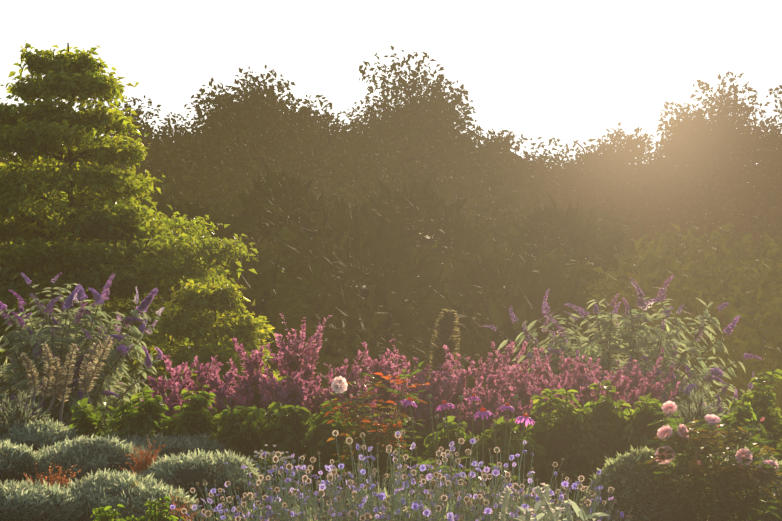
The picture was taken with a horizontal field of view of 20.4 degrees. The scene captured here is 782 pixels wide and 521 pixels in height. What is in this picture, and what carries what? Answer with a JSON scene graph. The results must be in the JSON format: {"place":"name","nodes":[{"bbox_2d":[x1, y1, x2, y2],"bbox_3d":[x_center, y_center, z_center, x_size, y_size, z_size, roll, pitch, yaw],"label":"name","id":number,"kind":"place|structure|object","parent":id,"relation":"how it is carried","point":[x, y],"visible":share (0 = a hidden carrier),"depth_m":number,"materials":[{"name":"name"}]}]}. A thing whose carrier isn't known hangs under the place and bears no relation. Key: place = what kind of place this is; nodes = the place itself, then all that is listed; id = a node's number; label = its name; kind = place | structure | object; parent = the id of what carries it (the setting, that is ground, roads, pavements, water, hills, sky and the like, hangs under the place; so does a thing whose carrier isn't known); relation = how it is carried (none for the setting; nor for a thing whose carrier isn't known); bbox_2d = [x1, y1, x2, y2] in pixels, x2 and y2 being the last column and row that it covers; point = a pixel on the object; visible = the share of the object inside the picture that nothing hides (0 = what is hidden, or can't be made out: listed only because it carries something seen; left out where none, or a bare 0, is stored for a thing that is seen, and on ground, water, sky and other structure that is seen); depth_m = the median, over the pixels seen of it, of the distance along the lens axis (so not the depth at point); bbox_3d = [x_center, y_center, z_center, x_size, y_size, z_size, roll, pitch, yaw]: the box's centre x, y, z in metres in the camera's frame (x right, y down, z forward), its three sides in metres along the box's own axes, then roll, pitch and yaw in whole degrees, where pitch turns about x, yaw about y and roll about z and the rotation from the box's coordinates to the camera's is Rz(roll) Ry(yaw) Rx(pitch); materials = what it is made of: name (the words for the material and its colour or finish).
{"place":"outdoors","nodes":[
{"label":"outdoors","id":0,"kind":"place"},
{"bbox_2d":[0,268,584,520],"bbox_3d":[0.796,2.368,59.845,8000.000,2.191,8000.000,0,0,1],"label":"ground","id":1,"kind":"structure","parent":0,"point":[402,470],"depth_m":12.08,"materials":[{"name":"brown soil"}]},
{"bbox_2d":[0,438,45,484],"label":"shrub","id":2,"kind":"object","parent":1,"relation":"on","point":[17,463],"visible":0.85,"depth_m":11.14,"materials":[{"name":"green plant"}]},
{"bbox_2d":[0,388,53,444],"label":"lavender","id":3,"kind":"object","parent":1,"relation":"on","point":[20,412],"visible":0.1,"depth_m":12.49,"materials":[{"name":"green plant"}]},
{"bbox_2d":[0,418,84,452],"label":"shrub","id":4,"kind":"object","parent":1,"relation":"on","point":[50,433],"visible":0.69,"depth_m":12.33,"materials":[{"name":"green plant"}]},
{"bbox_2d":[0,478,85,520],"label":"shrub","id":5,"kind":"object","parent":1,"relation":"on","point":[23,500],"visible":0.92,"depth_m":9.71,"materials":[{"name":"green plant"}]},
{"bbox_2d":[24,456,83,490],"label":"ornamental grass","id":6,"kind":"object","parent":1,"relation":"on","point":[52,481],"visible":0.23,"depth_m":10.06,"materials":[{"name":"red plant"}]},
{"bbox_2d":[19,335,113,420],"bbox_3d":[-2.077,0.753,13.873,0.605,0.552,0.172,0,0,10],"label":"foxtail lily","id":7,"kind":"object","parent":1,"relation":"on","point":[85,382],"visible":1,"depth_m":13.89,"materials":[{"name":"petal"},{"name":"leaf"}]},
{"bbox_2d":[69,397,118,437],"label":"shrub","id":8,"kind":"object","parent":1,"relation":"on","point":[88,420],"visible":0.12,"depth_m":12.44,"materials":[{"name":"green plant"}]},
{"bbox_2d":[0,272,193,431],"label":"buddleia","id":9,"kind":"object","parent":1,"relation":"on","point":[60,339],"visible":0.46,"depth_m":15.31,"materials":[{"name":"green plant"}]},
{"bbox_2d":[33,434,164,484],"bbox_3d":[-1.552,1.239,11.480,0.787,0.612,0.717,0,0,1],"label":"santolina","id":10,"kind":"object","parent":1,"relation":"on","point":[96,454],"visible":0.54,"depth_m":11.26,"materials":[{"name":"green plant"}]},
{"bbox_2d":[91,504,137,520],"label":"shrub","id":11,"kind":"object","parent":1,"relation":"on","point":[101,513],"visible":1,"depth_m":7.85,"materials":[{"name":"green plant"}]},
{"bbox_2d":[2,189,238,348],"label":"thicket","id":12,"kind":"object","parent":1,"relation":"on","point":[155,198],"depth_m":59.57,"materials":[{"name":"green plant"}]},
{"bbox_2d":[47,468,201,520],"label":"santolina","id":13,"kind":"object","parent":1,"relation":"on","point":[131,493],"visible":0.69,"depth_m":9.92,"materials":[{"name":"green plant"}]},
{"bbox_2d":[80,112,193,198],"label":"tree","id":14,"kind":"object","parent":1,"relation":"on","point":[169,128],"visible":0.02,"depth_m":108.56,"materials":[{"name":"green plant"}]},
{"bbox_2d":[101,386,176,438],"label":"shrub","id":15,"kind":"object","parent":1,"relation":"on","point":[142,417],"visible":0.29,"depth_m":12.13,"materials":[{"name":"green plant"}]},
{"bbox_2d":[0,41,282,419],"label":"golden tree","id":16,"kind":"object","parent":1,"relation":"on","point":[147,251],"visible":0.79,"depth_m":27.08,"materials":[{"name":"green plant"}]},
{"bbox_2d":[119,435,165,475],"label":"ornamental grass","id":17,"kind":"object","parent":1,"relation":"on","point":[147,458],"visible":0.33,"depth_m":10.85,"materials":[{"name":"red plant"}]},
{"bbox_2d":[94,429,191,459],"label":"shrub","id":18,"kind":"object","parent":1,"relation":"on","point":[171,447],"visible":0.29,"depth_m":11.93,"materials":[{"name":"green plant"}]},
{"bbox_2d":[74,95,222,201],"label":"tree","id":19,"kind":"object","parent":1,"relation":"on","point":[146,140],"visible":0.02,"depth_m":104.40,"materials":[{"name":"green plant"}]},
{"bbox_2d":[64,166,232,243],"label":"thicket","id":20,"kind":"object","parent":1,"relation":"on","point":[168,197],"visible":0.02,"depth_m":78.93,"materials":[{"name":"green plant"}]},
{"bbox_2d":[15,231,281,379],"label":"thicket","id":21,"kind":"object","parent":1,"relation":"on","point":[268,245],"depth_m":40.36,"materials":[{"name":"green plant"}]},
{"bbox_2d":[134,365,181,426],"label":"shrub","id":22,"kind":"object","parent":1,"relation":"on","point":[172,400],"visible":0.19,"depth_m":12.88,"materials":[{"name":"pink plant"}]},
{"bbox_2d":[137,496,184,520],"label":"shrub","id":23,"kind":"object","parent":1,"relation":"on","point":[153,513],"visible":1,"depth_m":7.95,"materials":[{"name":"green plant"}]},
{"bbox_2d":[82,192,253,305],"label":"tree","id":24,"kind":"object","parent":1,"relation":"on","point":[192,211],"depth_m":45.66,"materials":[{"name":"green plant"}]},
{"bbox_2d":[161,354,194,413],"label":"shrub","id":25,"kind":"object","parent":1,"relation":"on","point":[184,366],"depth_m":13.44,"materials":[{"name":"pink plant"}]},
{"bbox_2d":[168,385,225,437],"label":"shrub","id":26,"kind":"object","parent":1,"relation":"on","point":[191,416],"visible":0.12,"depth_m":12.21,"materials":[{"name":"green plant"}]},
{"bbox_2d":[117,277,282,424],"bbox_3d":[-2.042,1.559,24.940,3.209,2.740,3.203,0,0,1],"label":"bush","id":27,"kind":"object","parent":1,"relation":"on","point":[192,322],"visible":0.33,"depth_m":24.63,"materials":[{"name":"green plant"}]},
{"bbox_2d":[141,448,266,520],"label":"santolina","id":28,"kind":"object","parent":1,"relation":"on","point":[188,471],"visible":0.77,"depth_m":10.59,"materials":[{"name":"green plant"}]},
{"bbox_2d":[136,163,274,213],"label":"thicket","id":29,"kind":"object","parent":1,"relation":"on","point":[196,178],"visible":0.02,"depth_m":85.71,"materials":[{"name":"green plant"}]},
{"bbox_2d":[179,355,233,411],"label":"shrub","id":30,"kind":"object","parent":1,"relation":"on","point":[200,378],"visible":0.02,"depth_m":13.32,"materials":[{"name":"pink plant"}]},
{"bbox_2d":[162,428,251,455],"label":"shrub","id":31,"kind":"object","parent":1,"relation":"on","point":[202,442],"visible":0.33,"depth_m":12.02,"materials":[{"name":"green plant"}]},
{"bbox_2d":[203,364,253,414],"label":"shrub","id":32,"kind":"object","parent":1,"relation":"on","point":[220,392],"visible":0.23,"depth_m":12.86,"materials":[{"name":"pink plant"}]},
{"bbox_2d":[167,492,292,520],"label":"scabious","id":33,"kind":"object","parent":1,"relation":"on","point":[208,514],"visible":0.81,"depth_m":8.48,"materials":[{"name":"purple plant"}]},
{"bbox_2d":[209,405,267,461],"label":"shrub","id":34,"kind":"object","parent":1,"relation":"on","point":[241,435],"visible":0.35,"depth_m":12.09,"materials":[{"name":"green plant"}]},
{"bbox_2d":[135,232,348,403],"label":"hedge bank","id":35,"kind":"structure","parent":1,"relation":"on","point":[274,291],"depth_m":33.55,"materials":[{"name":"green plant"}]},
{"bbox_2d":[209,176,277,216],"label":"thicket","id":36,"kind":"object","parent":1,"relation":"on","point":[246,190],"visible":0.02,"depth_m":60.24,"materials":[{"name":"green plant"}]},
{"bbox_2d":[226,337,280,412],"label":"shrub","id":37,"kind":"object","parent":1,"relation":"on","point":[252,380],"visible":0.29,"depth_m":13.10,"materials":[{"name":"pink plant"}]},
{"bbox_2d":[174,451,364,520],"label":"scabious","id":38,"kind":"object","parent":1,"relation":"on","point":[230,499],"visible":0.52,"depth_m":9.17,"materials":[{"name":"purple plant"}]},
{"bbox_2d":[247,444,302,506],"bbox_3d":[-0.630,1.121,11.257,0.381,0.334,0.385,0,0,1],"label":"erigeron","id":39,"kind":"object","parent":1,"relation":"on","point":[262,467],"visible":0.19,"depth_m":11.22,"materials":[{"name":"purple plant"}]},
{"bbox_2d":[151,64,402,202],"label":"oak","id":40,"kind":"object","parent":1,"relation":"on","point":[255,126],"visible":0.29,"depth_m":91.79,"materials":[{"name":"green plant"}]},
{"bbox_2d":[249,401,318,493],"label":"shrub","id":41,"kind":"object","parent":1,"relation":"on","point":[284,431],"visible":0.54,"depth_m":11.98,"materials":[{"name":"green plant"}]},
{"bbox_2d":[259,368,309,422],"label":"shrub","id":42,"kind":"object","parent":1,"relation":"on","point":[295,392],"visible":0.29,"depth_m":12.72,"materials":[{"name":"pink plant"}]},
{"bbox_2d":[221,164,357,253],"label":"hedge bank","id":43,"kind":"structure","parent":1,"relation":"on","point":[263,214],"depth_m":47.29,"materials":[{"name":"green plant"}]},
{"bbox_2d":[265,313,332,424],"bbox_3d":[-0.582,0.931,13.428,0.491,1.206,0.546,0,0,1],"label":"salvia","id":44,"kind":"object","parent":1,"relation":"on","point":[294,359],"visible":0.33,"depth_m":13.39,"materials":[{"name":"pink plant"}]},
{"bbox_2d":[295,398,366,490],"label":"shrub","id":45,"kind":"object","parent":1,"relation":"on","point":[319,436],"visible":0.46,"depth_m":11.77,"materials":[{"name":"green plant"}]},
{"bbox_2d":[220,463,446,520],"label":"scabious","id":46,"kind":"object","parent":1,"relation":"on","point":[300,507],"visible":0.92,"depth_m":8.43,"materials":[{"name":"purple plant"}]},
{"bbox_2d":[302,350,369,419],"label":"shrub","id":47,"kind":"object","parent":1,"relation":"on","point":[320,398],"visible":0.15,"depth_m":13.03,"materials":[{"name":"pink plant"}]},
{"bbox_2d":[218,165,497,236],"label":"thicket","id":48,"kind":"object","parent":1,"relation":"on","point":[409,186],"depth_m":65.85,"materials":[{"name":"green plant"}]},
{"bbox_2d":[332,372,386,493],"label":"shrub","id":49,"kind":"object","parent":1,"relation":"on","point":[354,390],"visible":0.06,"depth_m":12.73,"materials":[{"name":"pink plant"}]},
{"bbox_2d":[270,193,452,435],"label":"hedge bank","id":50,"kind":"structure","parent":1,"relation":"on","point":[378,311],"depth_m":35.06,"materials":[{"name":"green plant"}]},
{"bbox_2d":[334,93,393,142],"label":"tree","id":51,"kind":"object","parent":1,"relation":"on","point":[365,120],"depth_m":111.95,"materials":[{"name":"green plant"}]},
{"bbox_2d":[261,227,479,292],"bbox_3d":[0.132,2.069,39.677,6.908,5.335,6.616,0,0,1],"label":"thicket","id":52,"kind":"object","parent":1,"relation":"on","point":[287,233],"visible":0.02,"depth_m":39.37,"materials":[{"name":"green plant"}]},
{"bbox_2d":[321,361,429,509],"bbox_3d":[-0.071,0.888,10.488,0.520,0.792,0.656,0,0,1],"label":"white rose","id":53,"kind":"object","parent":1,"relation":"on","point":[339,385],"visible":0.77,"depth_m":10.36,"materials":[{"name":"green plant"}]},
{"bbox_2d":[245,152,513,225],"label":"thicket","id":54,"kind":"object","parent":1,"relation":"on","point":[303,176],"depth_m":86.37,"materials":[{"name":"green plant"}]},
{"bbox_2d":[356,342,414,489],"bbox_3d":[-0.144,0.997,13.357,0.432,1.015,0.508,0,0,40],"label":"salvia","id":55,"kind":"object","parent":1,"relation":"on","point":[376,366],"visible":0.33,"depth_m":13.29,"materials":[{"name":"pink plant"}]},
{"bbox_2d":[248,430,535,520],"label":"scabious","id":56,"kind":"object","parent":1,"relation":"on","point":[405,476],"visible":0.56,"depth_m":8.90,"materials":[{"name":"purple plant"}]},
{"bbox_2d":[241,46,561,223],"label":"oak","id":57,"kind":"object","parent":1,"relation":"on","point":[445,151],"visible":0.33,"depth_m":88.81,"materials":[{"name":"green plant"}]},
{"bbox_2d":[319,155,484,223],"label":"thicket","id":58,"kind":"object","parent":1,"relation":"on","point":[355,188],"depth_m":76.42,"materials":[{"name":"green plant"}]},
{"bbox_2d":[386,339,451,493],"bbox_3d":[0.157,0.951,13.040,0.354,0.967,0.395,0,0,-24],"label":"salvia","id":59,"kind":"object","parent":1,"relation":"on","point":[433,380],"visible":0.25,"depth_m":13.01,"materials":[{"name":"plant"}]},
{"bbox_2d":[352,174,504,266],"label":"hedge bank","id":60,"kind":"structure","parent":1,"relation":"on","point":[444,224],"depth_m":45.35,"materials":[{"name":"green plant"}]},
{"bbox_2d":[407,365,462,490],"bbox_3d":[0.259,1.006,12.839,0.348,0.764,0.331,0,0,1],"label":"salvia","id":61,"kind":"object","parent":1,"relation":"on","point":[439,397],"visible":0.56,"depth_m":12.80,"materials":[{"name":"pink plant"}]},
{"bbox_2d":[323,185,546,253],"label":"thicket","id":62,"kind":"object","parent":1,"relation":"on","point":[490,236],"depth_m":53.87,"materials":[{"name":"green plant"}]},
{"bbox_2d":[317,452,560,520],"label":"scabious","id":63,"kind":"object","parent":1,"relation":"on","point":[449,515],"visible":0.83,"depth_m":8.43,"materials":[{"name":"purple plant"}]},
{"bbox_2d":[427,309,460,385],"bbox_3d":[0.338,0.573,13.854,0.218,0.534,0.201,0,0,1],"label":"echium","id":64,"kind":"object","parent":1,"relation":"on","point":[446,325],"visible":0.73,"depth_m":13.82,"materials":[{"name":"green plant"}]},
{"bbox_2d":[412,416,478,504],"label":"shrub","id":65,"kind":"object","parent":1,"relation":"on","point":[429,452],"visible":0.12,"depth_m":11.20,"materials":[{"name":"green plant"}]},
{"bbox_2d":[436,345,483,430],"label":"shrub","id":66,"kind":"object","parent":1,"relation":"on","point":[459,388],"visible":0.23,"depth_m":13.19,"materials":[{"name":"pink plant"}]},
{"bbox_2d":[400,394,534,506],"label":"coneflowers","id":67,"kind":"object","parent":1,"relation":"on","point":[525,418],"visible":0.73,"depth_m":9.86,"materials":[{"name":"purple plant"}]},
{"bbox_2d":[349,92,612,217],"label":"oak","id":68,"kind":"object","parent":1,"relation":"on","point":[573,169],"depth_m":98.98,"materials":[{"name":"green plant"}]},
{"bbox_2d":[457,363,513,443],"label":"flowering shrub","id":69,"kind":"object","parent":1,"relation":"on","point":[493,403],"visible":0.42,"depth_m":12.68,"materials":[{"name":"pink plant"}]},
{"bbox_2d":[465,340,528,420],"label":"shrub","id":70,"kind":"object","parent":1,"relation":"on","point":[494,368],"visible":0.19,"depth_m":13.83,"materials":[{"name":"pink plant"}]},
{"bbox_2d":[382,437,620,520],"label":"scabious","id":71,"kind":"object","parent":1,"relation":"on","point":[530,474],"visible":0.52,"depth_m":9.01,"materials":[{"name":"purple plant"}]},
{"bbox_2d":[466,416,545,505],"bbox_3d":[0.589,1.045,11.139,0.412,0.499,0.448,0,0,1],"label":"shrub","id":72,"kind":"object","parent":1,"relation":"on","point":[533,446],"visible":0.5,"depth_m":11.07,"materials":[{"name":"green plant"}]},
{"bbox_2d":[396,252,626,469],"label":"hedge bank","id":73,"kind":"structure","parent":1,"relation":"on","point":[504,286],"depth_m":33.45,"materials":[{"name":"green plant"}]},
{"bbox_2d":[495,364,547,440],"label":"flowering shrub","id":74,"kind":"object","parent":1,"relation":"on","point":[519,388],"visible":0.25,"depth_m":13.13,"materials":[{"name":"pink plant"}]},
{"bbox_2d":[498,483,551,520],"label":"stachys","id":75,"kind":"object","parent":1,"relation":"on","point":[527,515],"visible":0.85,"depth_m":8.00,"materials":[{"name":"green plant"}]},
{"bbox_2d":[475,128,598,229],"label":"tree","id":76,"kind":"object","parent":1,"relation":"on","point":[552,192],"visible":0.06,"depth_m":98.46,"materials":[{"name":"green plant"}]},
{"bbox_2d":[516,371,585,436],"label":"flowering shrub","id":77,"kind":"object","parent":1,"relation":"on","point":[540,385],"visible":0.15,"depth_m":12.71,"materials":[{"name":"pink plant"}]},
{"bbox_2d":[518,346,589,412],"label":"shrub","id":78,"kind":"object","parent":1,"relation":"on","point":[548,374],"visible":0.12,"depth_m":13.84,"materials":[{"name":"pink plant"}]},
{"bbox_2d":[475,471,632,520],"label":"scabious","id":79,"kind":"object","parent":1,"relation":"on","point":[588,502],"visible":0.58,"depth_m":8.73,"materials":[{"name":"purple plant"}]},
{"bbox_2d":[486,192,629,243],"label":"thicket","id":80,"kind":"object","parent":1,"relation":"on","point":[557,201],"depth_m":82.58,"materials":[{"name":"green plant"}]},
{"bbox_2d":[523,388,601,500],"bbox_3d":[0.866,0.973,11.419,0.494,0.601,0.479,0,0,1],"label":"shrub","id":81,"kind":"object","parent":1,"relation":"on","point":[560,438],"visible":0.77,"depth_m":11.36,"materials":[{"name":"green plant"}]},
{"bbox_2d":[496,193,639,274],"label":"hedge bank","id":82,"kind":"structure","parent":1,"relation":"on","point":[557,227],"depth_m":43.23,"materials":[{"name":"green plant"}]},
{"bbox_2d":[532,486,609,520],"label":"stachys","id":83,"kind":"object","parent":1,"relation":"on","point":[554,514],"visible":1,"depth_m":7.81,"materials":[{"name":"green plant"}]},
{"bbox_2d":[532,243,635,313],"bbox_3d":[2.517,2.632,39.619,6.319,5.906,9.071,0,0,-22],"label":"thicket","id":84,"kind":"object","parent":1,"relation":"on","point":[566,268],"depth_m":38.31,"materials":[{"name":"green plant"}]},
{"bbox_2d":[522,122,654,193],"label":"tree","id":85,"kind":"object","parent":1,"relation":"on","point":[612,159],"visible":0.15,"depth_m":103.14,"materials":[{"name":"green plant"}]},
{"bbox_2d":[559,355,624,493],"bbox_3d":[1.245,1.141,14.032,0.415,1.062,0.409,0,0,-32],"label":"salvia","id":86,"kind":"object","parent":1,"relation":"on","point":[586,383],"visible":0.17,"depth_m":13.99,"materials":[{"name":"pink plant"}]},
{"bbox_2d":[572,380,634,496],"bbox_3d":[1.138,0.958,11.518,0.481,0.646,0.469,0,0,1],"label":"shrub","id":87,"kind":"object","parent":1,"relation":"on","point":[609,418],"visible":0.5,"depth_m":11.46,"materials":[{"name":"green plant"}]},
{"bbox_2d":[565,199,645,272],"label":"thicket","id":88,"kind":"object","parent":1,"relation":"on","point":[614,231],"depth_m":58.20,"materials":[{"name":"green plant"}]},
{"bbox_2d":[587,368,649,416],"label":"flowering shrub","id":89,"kind":"object","parent":1,"relation":"on","point":[632,396],"visible":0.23,"depth_m":13.38,"materials":[{"name":"pink plant"}]},
{"bbox_2d":[481,275,761,423],"bbox_3d":[1.619,1.112,15.846,2.332,1.999,2.356,0,0,1],"label":"buddleia","id":90,"kind":"object","parent":1,"relation":"on","point":[639,351],"visible":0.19,"depth_m":15.79,"materials":[{"name":"green plant"}]},
{"bbox_2d":[577,446,698,520],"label":"bush","id":91,"kind":"object","parent":1,"relation":"on","point":[620,476],"visible":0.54,"depth_m":9.17,"materials":[{"name":"green plant"}]},
{"bbox_2d":[611,347,679,417],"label":"flowering shrub","id":92,"kind":"object","parent":1,"relation":"on","point":[657,389],"visible":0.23,"depth_m":14.37,"materials":[{"name":"pink plant"}]},
{"bbox_2d":[610,392,681,473],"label":"shrub","id":93,"kind":"object","parent":1,"relation":"on","point":[640,432],"visible":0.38,"depth_m":11.37,"materials":[{"name":"green plant"}]},
{"bbox_2d":[532,71,781,259],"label":"oak","id":94,"kind":"object","parent":1,"relation":"on","point":[727,152],"visible":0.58,"depth_m":88.77,"materials":[{"name":"green plant"}]},
{"bbox_2d":[565,254,781,415],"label":"thicket","id":95,"kind":"object","parent":1,"relation":"on","point":[644,280],"visible":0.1,"depth_m":37.23,"materials":[{"name":"green plant"}]},
{"bbox_2d":[625,101,729,260],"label":"tree","id":96,"kind":"object","parent":1,"relation":"on","point":[681,109],"visible":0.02,"depth_m":97.26,"materials":[{"name":"green plant"}]},
{"bbox_2d":[582,237,781,445],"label":"thicket","id":97,"kind":"object","parent":1,"relation":"on","point":[762,330],"visible":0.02,"depth_m":37.75,"materials":[{"name":"green plant"}]},
{"bbox_2d":[628,223,738,279],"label":"thicket","id":98,"kind":"object","parent":1,"relation":"on","point":[671,243],"depth_m":49.49,"materials":[{"name":"green plant"}]},
{"bbox_2d":[634,400,781,520],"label":"pink rose","id":99,"kind":"object","parent":1,"relation":"on","point":[721,479],"visible":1,"depth_m":9.12,"materials":[{"name":"green plant"}]},
{"bbox_2d":[673,85,781,258],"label":"tree","id":100,"kind":"object","parent":1,"relation":"on","point":[746,217],"visible":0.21,"depth_m":90.98,"materials":[{"name":"green plant"}]},
{"bbox_2d":[680,222,781,337],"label":"thicket","id":101,"kind":"object","parent":1,"relation":"on","point":[715,269],"depth_m":47.77,"materials":[{"name":"green plant"}]},
{"bbox_2d":[683,245,781,359],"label":"thicket","id":102,"kind":"object","parent":1,"relation":"on","point":[760,272],"visible":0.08,"depth_m":38.36,"materials":[{"name":"green plant"}]},
{"bbox_2d":[700,402,769,475],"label":"shrub","id":103,"kind":"object","parent":1,"relation":"on","point":[743,415],"visible":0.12,"depth_m":11.97,"materials":[{"name":"green plant"}]},
{"bbox_2d":[698,445,781,520],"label":"shrub","id":104,"kind":"object","parent":1,"relation":"on","point":[767,516],"visible":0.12,"depth_m":10.03,"materials":[{"name":"green plant"}]},
{"bbox_2d":[728,369,781,464],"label":"shrub","id":105,"kind":"object","parent":1,"relation":"on","point":[758,398],"visible":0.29,"depth_m":12.76,"materials":[{"name":"green plant"}]},
{"bbox_2d":[0,0,781,170],"label":"sky","id":106,"kind":"structure","parent":0,"point":[569,71],"materials":[{"name":"white"}]},
{"bbox_2d":[671,389,724,485],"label":"lavender","id":107,"kind":"object","parent":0,"point":[697,413],"visible":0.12,"depth_m":12.38,"materials":[{"name":"green plant"}]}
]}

